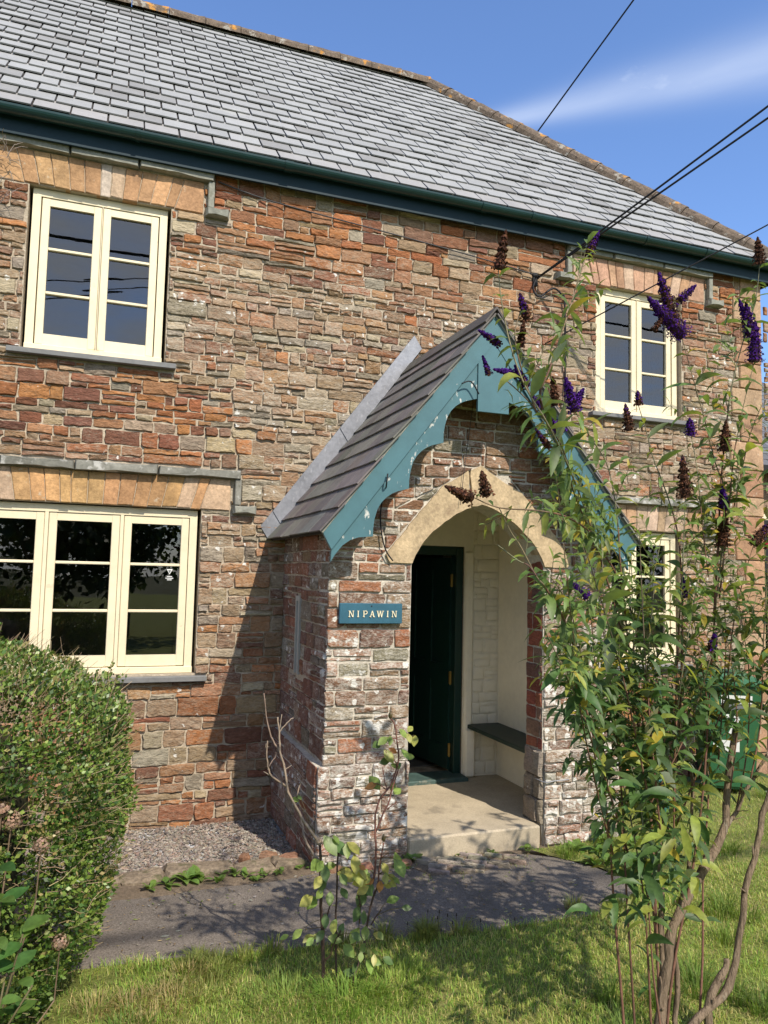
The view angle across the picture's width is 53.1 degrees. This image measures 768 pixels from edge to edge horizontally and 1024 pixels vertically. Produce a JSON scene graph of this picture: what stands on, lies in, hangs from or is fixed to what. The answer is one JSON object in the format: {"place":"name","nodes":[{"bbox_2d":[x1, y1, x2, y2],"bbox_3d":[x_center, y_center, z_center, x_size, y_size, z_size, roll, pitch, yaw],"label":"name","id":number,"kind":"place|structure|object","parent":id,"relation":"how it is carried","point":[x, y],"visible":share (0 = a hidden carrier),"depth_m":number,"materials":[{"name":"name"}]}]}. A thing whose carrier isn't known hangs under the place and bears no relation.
{"place":"outdoors","nodes":[
{"label":"outdoors","id":0,"kind":"place"},
{"bbox_2d":[22,818,296,879],"bbox_3d":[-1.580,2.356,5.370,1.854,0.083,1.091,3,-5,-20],"label":"gravel","id":1,"kind":"structure","parent":0,"point":[166,846],"depth_m":5.50,"materials":[{"name":"grey gravel"}]},
{"bbox_2d":[238,853,249,862],"bbox_3d":[-0.924,2.303,5.095,0.075,0.087,0.042,4,-5,-30],"label":"loose stone","id":2,"kind":"object","parent":1,"relation":"on","point":[243,857],"visible":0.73,"depth_m":5.08,"materials":[{"name":"stone"}]},
{"bbox_2d":[13,841,607,913],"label":"soil","id":3,"kind":"structure","parent":0,"point":[135,891],"depth_m":4.71,"materials":[{"name":"brown soil"}]},
{"bbox_2d":[0,622,152,1023],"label":"box hedge","id":4,"kind":"object","parent":3,"relation":"on","point":[109,759],"visible":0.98,"depth_m":3.22,"materials":[{"name":"green plant"}]},
{"bbox_2d":[143,879,157,890],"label":"weed","id":5,"kind":"object","parent":3,"relation":"on","point":[152,884],"visible":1,"depth_m":4.60,"materials":[{"name":"green plant"}]},
{"bbox_2d":[156,876,180,890],"bbox_3d":[-1.304,2.242,4.664,0.150,0.053,0.103,-2,-5,34],"label":"weed","id":6,"kind":"object","parent":3,"relation":"on","point":[168,884],"visible":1,"depth_m":4.67,"materials":[{"name":"green plant"}]},
{"bbox_2d":[172,865,203,883],"bbox_3d":[-1.215,2.240,4.738,0.196,0.064,0.177,3,-5,-20],"label":"weed","id":7,"kind":"object","parent":3,"relation":"on","point":[188,877],"visible":1,"depth_m":4.74,"materials":[{"name":"green plant"}]},
{"bbox_2d":[190,864,209,880],"bbox_3d":[-1.149,2.252,4.780,0.121,0.076,0.168,3,-5,-20],"label":"weed","id":8,"kind":"object","parent":3,"relation":"on","point":[201,876],"visible":0.9,"depth_m":4.78,"materials":[{"name":"green plant"}]},
{"bbox_2d":[205,874,225,881],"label":"weed","id":9,"kind":"object","parent":3,"relation":"on","point":[220,878],"visible":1,"depth_m":4.74,"materials":[{"name":"green plant"}]},
{"bbox_2d":[230,867,239,875],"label":"weed","id":10,"kind":"object","parent":3,"relation":"on","point":[234,872],"visible":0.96,"depth_m":4.86,"materials":[{"name":"green plant"}]},
{"bbox_2d":[237,867,254,877],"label":"weed","id":11,"kind":"object","parent":3,"relation":"on","point":[244,871],"visible":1,"depth_m":4.84,"materials":[{"name":"green plant"}]},
{"bbox_2d":[250,875,262,880],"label":"weed","id":12,"kind":"object","parent":3,"relation":"on","point":[253,877],"visible":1,"depth_m":4.79,"materials":[{"name":"green plant"}]},
{"bbox_2d":[258,868,270,874],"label":"weed","id":13,"kind":"object","parent":3,"relation":"on","point":[262,872],"visible":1,"depth_m":4.86,"materials":[{"name":"green plant"}]},
{"bbox_2d":[259,850,277,858],"bbox_3d":[-0.768,2.306,5.122,0.131,0.094,0.080,3,-5,-20],"label":"loose stone","id":14,"kind":"object","parent":3,"relation":"on","point":[265,853],"visible":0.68,"depth_m":5.10,"materials":[{"name":"stone"}]},
{"bbox_2d":[273,867,283,874],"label":"weed","id":15,"kind":"object","parent":3,"relation":"on","point":[279,871],"visible":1,"depth_m":4.90,"materials":[{"name":"green plant"}]},
{"bbox_2d":[279,852,298,857],"bbox_3d":[-0.632,2.308,5.087,0.160,0.090,0.093,3,-5,-20],"label":"loose stone","id":16,"kind":"object","parent":3,"relation":"on","point":[291,855],"visible":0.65,"depth_m":5.08,"materials":[{"name":"stone"}]},
{"bbox_2d":[329,865,342,873],"bbox_3d":[-0.322,2.300,4.892,0.151,0.091,0.084,3,-5,-20],"label":"loose stone","id":17,"kind":"object","parent":3,"relation":"on","point":[333,871],"visible":0.24,"depth_m":4.87,"materials":[{"name":"stone"}]},
{"bbox_2d":[263,693,417,983],"bbox_3d":[-0.173,1.646,3.628,0.792,1.514,0.407,3,-5,-16],"label":"rose bush","id":18,"kind":"object","parent":3,"relation":"on","point":[361,878],"visible":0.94,"depth_m":3.55,"materials":[{"name":"green plant"}]},
{"bbox_2d":[361,862,373,869],"bbox_3d":[-0.129,2.309,4.950,0.134,0.090,0.066,3,-5,-20],"label":"loose stone","id":19,"kind":"object","parent":3,"relation":"on","point":[368,865],"visible":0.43,"depth_m":4.95,"materials":[{"name":"brown stone"}]},
{"bbox_2d":[393,858,412,867],"bbox_3d":[0.126,2.321,5.020,0.137,0.090,0.072,3,-5,-20],"label":"loose stone","id":20,"kind":"object","parent":3,"relation":"on","point":[407,861],"visible":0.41,"depth_m":5.02,"materials":[{"name":"brown stone"}]},
{"bbox_2d":[261,306,641,871],"bbox_3d":[0.460,0.402,5.966,2.564,4.080,1.639,3,-5,-20],"label":"stone porch","id":21,"kind":"object","parent":3,"relation":"on","point":[344,690],"visible":0.72,"depth_m":5.53,"materials":[{"name":"stone"}]},
{"bbox_2d":[293,596,301,673],"bbox_3d":[-0.652,0.924,5.806,0.018,0.580,0.124,3,-5,-20],"label":"slit window","id":22,"kind":"structure","parent":21,"relation":"in","point":[297,635],"depth_m":5.82,"materials":[{"name":"grey glass"}]},
{"bbox_2d":[338,603,401,623],"bbox_3d":[-0.087,0.681,5.157,0.445,0.136,0.034,3,-5,-20],"label":"name sign","id":23,"kind":"object","parent":21,"relation":"attached to","point":[370,613],"visible":1,"depth_m":5.15,"materials":[{"name":"blue paint"}]},
{"bbox_2d":[380,474,392,560],"bbox_3d":[-0.001,0.042,5.111,0.095,0.562,0.317,1,-5,10],"label":"wall cable","id":24,"kind":"object","parent":21,"relation":"attached to","point":[380,523],"depth_m":5.22,"materials":[{"name":"black plastic"}]},
{"bbox_2d":[460,406,472,504],"bbox_3d":[0.590,-0.416,5.482,0.094,0.740,0.004,3,-5,-20],"label":"wall cable","id":25,"kind":"object","parent":21,"relation":"attached to","point":[466,451],"depth_m":5.48,"materials":[{"name":"rubber"}]},
{"bbox_2d":[461,381,478,393],"bbox_3d":[0.589,-0.849,5.230,0.136,0.088,0.011,3,-5,-19],"label":"wall cable","id":26,"kind":"object","parent":21,"relation":"attached to","point":[473,385],"depth_m":5.23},
{"bbox_2d":[535,778,568,782],"bbox_3d":[1.214,1.939,5.545,0.246,0.023,0.061,1,-5,4],"label":"tie string","id":27,"kind":"object","parent":21,"relation":"attached to","point":[552,781],"visible":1,"depth_m":5.54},
{"bbox_2d":[519,843,533,851],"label":"weed","id":28,"kind":"object","parent":3,"relation":"on","point":[527,845],"visible":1,"depth_m":5.39,"materials":[{"name":"green plant"}]},
{"bbox_2d":[0,854,632,979],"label":"asphalt path","id":29,"kind":"structure","parent":0,"point":[461,900],"depth_m":4.36,"materials":[{"name":"grey asphalt"}]},
{"bbox_2d":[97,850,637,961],"bbox_3d":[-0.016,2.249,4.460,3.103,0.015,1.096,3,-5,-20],"label":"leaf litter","id":30,"kind":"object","parent":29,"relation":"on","point":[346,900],"visible":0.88,"depth_m":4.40,"materials":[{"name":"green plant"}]},
{"bbox_2d":[411,852,525,875],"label":"edged paving","id":31,"kind":"structure","parent":29,"relation":"on","point":[472,863],"depth_m":5.04,"materials":[{"name":"stone"}]},
{"bbox_2d":[400,853,422,860],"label":"weed","id":32,"kind":"object","parent":31,"relation":"on","point":[408,855],"visible":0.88,"depth_m":5.12,"materials":[{"name":"green plant"}]},
{"bbox_2d":[0,773,767,1023],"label":"lawn","id":33,"kind":"structure","parent":0,"point":[492,1019],"depth_m":3.66,"materials":[{"name":"green plant"}]},
{"bbox_2d":[0,801,68,1023],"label":"hydrangea","id":34,"kind":"object","parent":33,"relation":"on","point":[18,1008],"visible":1,"depth_m":2.58,"materials":[{"name":"green plant"}]},
{"bbox_2d":[563,838,586,846],"bbox_3d":[1.361,2.340,5.416,0.176,0.042,0.166,-2,-6,35],"label":"weed","id":35,"kind":"object","parent":33,"relation":"on","point":[578,841],"visible":0.62,"depth_m":5.43,"materials":[{"name":"green plant"}]},
{"bbox_2d":[562,840,593,853],"bbox_3d":[1.353,2.338,5.352,0.227,0.051,0.132,1,-5,7],"label":"weed","id":36,"kind":"object","parent":33,"relation":"on","point":[581,851],"visible":0.48,"depth_m":5.35,"materials":[{"name":"green plant"}]},
{"bbox_2d":[583,855,602,864],"bbox_3d":[1.382,2.306,5.101,0.151,0.065,0.108,-1,-5,27],"label":"weed","id":37,"kind":"object","parent":33,"relation":"on","point":[589,859],"visible":0.97,"depth_m":5.09,"materials":[{"name":"green plant"}]},
{"bbox_2d":[588,845,608,853],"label":"weed","id":38,"kind":"object","parent":33,"relation":"on","point":[598,848],"visible":0.69,"depth_m":5.33,"materials":[{"name":"green plant"}]},
{"bbox_2d":[591,833,606,842],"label":"weed","id":39,"kind":"object","parent":33,"relation":"on","point":[601,838],"visible":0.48,"depth_m":5.54,"materials":[{"name":"green plant"}]},
{"bbox_2d":[444,229,767,1023],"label":"buddleia","id":40,"kind":"object","parent":33,"relation":"on","point":[646,751],"visible":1,"depth_m":3.15,"materials":[{"name":"green plant"}]},
{"bbox_2d":[599,854,621,865],"bbox_3d":[1.498,2.324,5.135,0.136,0.052,0.167,3,-5,-20],"label":"weed","id":41,"kind":"object","parent":33,"relation":"on","point":[606,856],"visible":0.34,"depth_m":5.16,"materials":[{"name":"green plant"}]},
{"bbox_2d":[620,859,632,868],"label":"weed","id":42,"kind":"object","parent":33,"relation":"on","point":[629,863],"visible":0.23,"depth_m":5.04,"materials":[{"name":"green plant"}]},
{"bbox_2d":[627,836,640,844],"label":"weed","id":43,"kind":"object","parent":33,"relation":"on","point":[630,840],"visible":0.66,"depth_m":5.52,"materials":[{"name":"green plant"}]},
{"bbox_2d":[687,669,761,789],"bbox_3d":[3.136,2.010,7.076,0.535,1.075,0.711,1,-5,10],"label":"wheelie bin","id":44,"kind":"object","parent":33,"relation":"on","point":[753,726],"visible":0.22,"depth_m":6.82,"materials":[{"name":"green plastic"}]},
{"bbox_2d":[131,0,767,382],"label":"sky","id":45,"kind":"structure","parent":0,"point":[672,79],"materials":[{"name":"blue"}]},
{"bbox_2d":[761,383,767,699],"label":"neighbour house","id":46,"kind":"structure","parent":0,"point":[765,465],"depth_m":13.48,"materials":[{"name":"stone"}]},
{"bbox_2d":[762,514,767,589],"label":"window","id":47,"kind":"structure","parent":46,"relation":"in","point":[765,521],"depth_m":13.31,"materials":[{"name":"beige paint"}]},
{"bbox_2d":[763,573,767,677],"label":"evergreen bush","id":48,"kind":"object","parent":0,"point":[766,633],"visible":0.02,"depth_m":9.16,"materials":[{"name":"green plant"}]},
{"label":"ground","id":49,"kind":"structure","parent":0,"visible":0},
{"bbox_2d":[19,853,309,897],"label":"kerb","id":50,"kind":"structure","parent":49,"relation":"on","point":[169,870],"depth_m":4.86,"materials":[{"name":"stone"}]},
{"bbox_2d":[0,0,767,838],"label":"stone cottage","id":51,"kind":"structure","parent":49,"relation":"on","point":[196,360],"depth_m":6.70,"materials":[{"name":"stone"}]},
{"bbox_2d":[23,188,167,361],"bbox_3d":[-2.259,-1.840,6.085,1.008,1.272,0.118,3,-5,-20],"label":"window","id":52,"kind":"structure","parent":51,"relation":"in","point":[44,200],"depth_m":6.05,"materials":[{"name":"beige paint"}]},
{"bbox_2d":[0,501,197,675],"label":"window","id":53,"kind":"structure","parent":51,"relation":"in","point":[47,516],"depth_m":5.94,"materials":[{"name":"beige paint"}]},
{"bbox_2d":[218,181,536,275],"bbox_3d":[0.047,-2.495,6.855,3.032,0.326,0.016,3,-5,-20],"label":"wall cable","id":54,"kind":"object","parent":51,"relation":"attached to","point":[367,227],"depth_m":6.77,"materials":[{"name":"rubber"}]},
{"bbox_2d":[408,558,451,768],"bbox_3d":[0.438,1.375,7.251,0.057,1.880,0.740,4,-5,-27],"label":"door","id":55,"kind":"structure","parent":51,"relation":"in","point":[431,590],"depth_m":7.20,"materials":[{"name":"green paint"}]},
{"bbox_2d":[532,272,541,286],"bbox_3d":[1.460,-2.231,7.342,0.050,0.130,0.099,3,-5,-20],"label":"cable bracket","id":56,"kind":"object","parent":51,"relation":"attached to","point":[533,280],"visible":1,"depth_m":7.36,"materials":[{"name":"black metal"}]},
{"bbox_2d":[532,277,565,402],"bbox_3d":[1.563,-0.950,7.294,0.388,2.574,0.025,3,-5,-22],"label":"wall cable","id":57,"kind":"object","parent":56,"relation":"hanging from","point":[546,292],"depth_m":7.39,"materials":[{"name":"black plastic"}]},
{"bbox_2d":[537,105,767,277],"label":"overhead cable","id":58,"kind":"object","parent":56,"relation":"attached to","point":[688,165],"visible":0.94,"depth_m":6.62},
{"bbox_2d":[538,117,767,277],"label":"overhead cable","id":59,"kind":"object","parent":56,"relation":"attached to","point":[683,176],"visible":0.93,"depth_m":6.65,"materials":[{"name":"black rubber"}]},
{"bbox_2d":[538,0,633,131],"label":"overhead cable","id":60,"kind":"object","parent":51,"relation":"attached to","point":[629,5],"visible":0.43,"depth_m":10.35,"materials":[{"name":"black rubber"}]},
{"bbox_2d":[596,288,676,419],"bbox_3d":[2.552,-1.587,7.848,1.008,1.272,0.118,3,-5,-20],"label":"window","id":61,"kind":"structure","parent":51,"relation":"in","point":[635,304],"depth_m":7.81,"materials":[{"name":"beige paint"}]},
{"bbox_2d":[617,532,675,661],"bbox_3d":[2.424,0.842,7.630,1.098,1.284,0.118,3,-5,-20],"label":"window","id":62,"kind":"structure","parent":51,"relation":"in","point":[667,543],"depth_m":7.75,"materials":[{"name":"beige paint"}]},
{"bbox_2d":[545,224,767,343],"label":"overhead cable","id":63,"kind":"object","parent":51,"relation":"attached to","point":[666,279],"visible":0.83,"depth_m":7.07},
{"bbox_2d":[764,542,767,629],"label":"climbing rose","id":64,"kind":"object","parent":49,"relation":"on","point":[765,581],"visible":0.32,"depth_m":8.73,"materials":[{"name":"green plant"}]}
]}

